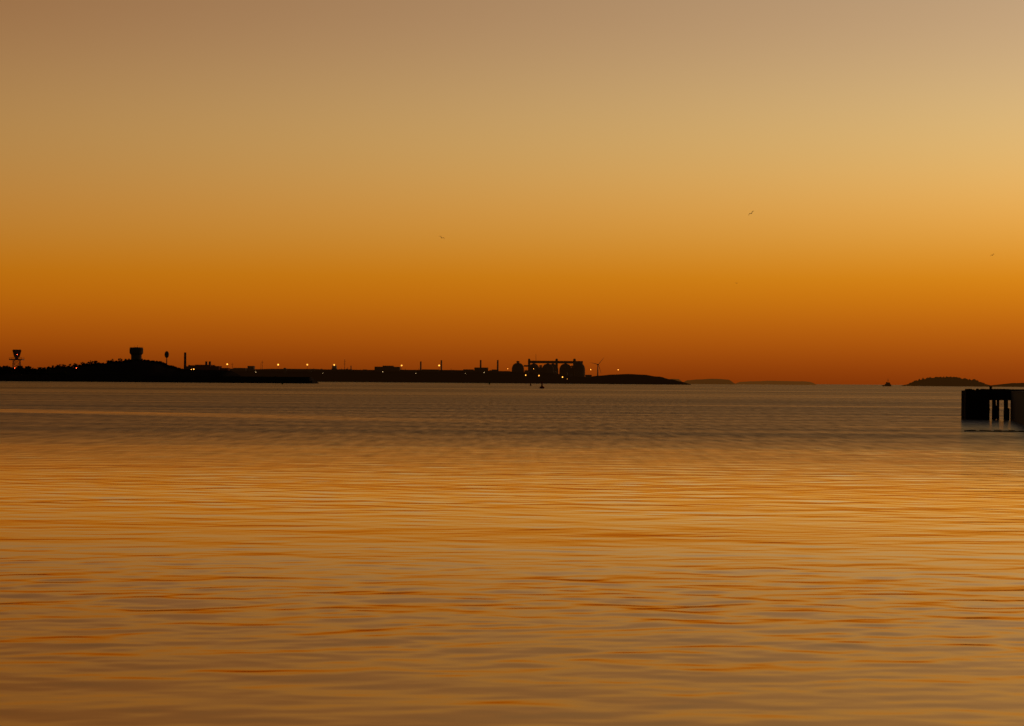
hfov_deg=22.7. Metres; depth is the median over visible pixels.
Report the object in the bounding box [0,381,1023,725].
sea water
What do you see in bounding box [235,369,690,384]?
shore ground
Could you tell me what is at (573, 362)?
digester gantry
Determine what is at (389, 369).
works buildings
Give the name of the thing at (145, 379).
breakwater boulders
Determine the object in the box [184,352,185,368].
hill stack
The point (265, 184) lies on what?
sky
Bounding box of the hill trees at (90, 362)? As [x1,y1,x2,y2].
[52,358,126,367]
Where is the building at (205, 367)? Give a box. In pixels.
[185,365,229,369]
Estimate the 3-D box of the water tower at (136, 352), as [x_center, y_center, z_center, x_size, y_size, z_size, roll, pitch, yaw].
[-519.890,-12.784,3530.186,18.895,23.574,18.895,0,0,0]
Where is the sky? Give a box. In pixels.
[0,0,1023,384]
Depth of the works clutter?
5412.85 m
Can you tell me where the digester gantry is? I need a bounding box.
[524,359,582,373]
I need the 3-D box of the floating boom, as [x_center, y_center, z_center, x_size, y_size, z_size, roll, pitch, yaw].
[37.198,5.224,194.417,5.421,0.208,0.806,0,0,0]
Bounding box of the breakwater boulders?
[0,374,311,382]
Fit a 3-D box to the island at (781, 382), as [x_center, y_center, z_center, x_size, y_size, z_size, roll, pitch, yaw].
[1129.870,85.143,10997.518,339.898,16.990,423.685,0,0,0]
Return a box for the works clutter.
[231,368,574,376]
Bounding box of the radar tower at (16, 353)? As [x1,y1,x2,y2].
[9,350,23,367]
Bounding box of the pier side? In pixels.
[1010,391,1023,424]
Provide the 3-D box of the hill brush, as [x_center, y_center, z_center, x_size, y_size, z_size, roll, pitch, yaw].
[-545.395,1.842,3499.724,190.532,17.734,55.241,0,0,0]
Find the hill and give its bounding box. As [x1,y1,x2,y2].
[7,360,239,375]
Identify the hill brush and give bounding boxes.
[46,359,182,369]
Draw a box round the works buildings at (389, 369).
[230,366,591,377]
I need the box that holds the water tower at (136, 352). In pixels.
[129,345,142,360]
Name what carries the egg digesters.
on the shore ground
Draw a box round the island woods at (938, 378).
[909,376,984,383]
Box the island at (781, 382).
[736,381,815,384]
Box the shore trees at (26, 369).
[0,365,50,374]
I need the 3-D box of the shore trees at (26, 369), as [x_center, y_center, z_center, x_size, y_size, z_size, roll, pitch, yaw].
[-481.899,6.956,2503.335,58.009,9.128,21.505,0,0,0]
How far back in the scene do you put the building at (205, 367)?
3514.50 m
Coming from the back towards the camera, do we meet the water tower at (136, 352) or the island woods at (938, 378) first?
the island woods at (938, 378)
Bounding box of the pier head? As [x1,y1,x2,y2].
[961,386,1023,419]
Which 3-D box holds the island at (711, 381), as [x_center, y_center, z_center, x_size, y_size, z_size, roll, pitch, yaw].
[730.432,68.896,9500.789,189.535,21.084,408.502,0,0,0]
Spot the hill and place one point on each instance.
(142, 367)
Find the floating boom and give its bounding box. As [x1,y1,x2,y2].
[964,430,1023,431]
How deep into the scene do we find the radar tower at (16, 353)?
2509.06 m
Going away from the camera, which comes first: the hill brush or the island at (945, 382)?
the hill brush
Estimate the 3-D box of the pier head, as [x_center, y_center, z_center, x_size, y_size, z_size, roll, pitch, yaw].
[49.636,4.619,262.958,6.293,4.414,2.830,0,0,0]
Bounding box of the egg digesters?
[512,361,584,376]
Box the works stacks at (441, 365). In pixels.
[351,360,498,370]
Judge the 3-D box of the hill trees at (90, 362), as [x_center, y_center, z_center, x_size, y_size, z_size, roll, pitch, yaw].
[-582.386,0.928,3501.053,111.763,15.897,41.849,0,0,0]
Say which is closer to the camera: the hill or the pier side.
the pier side
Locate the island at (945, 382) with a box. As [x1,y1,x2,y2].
[902,378,1023,386]
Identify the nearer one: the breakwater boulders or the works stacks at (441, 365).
the breakwater boulders
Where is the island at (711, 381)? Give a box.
[685,379,734,383]

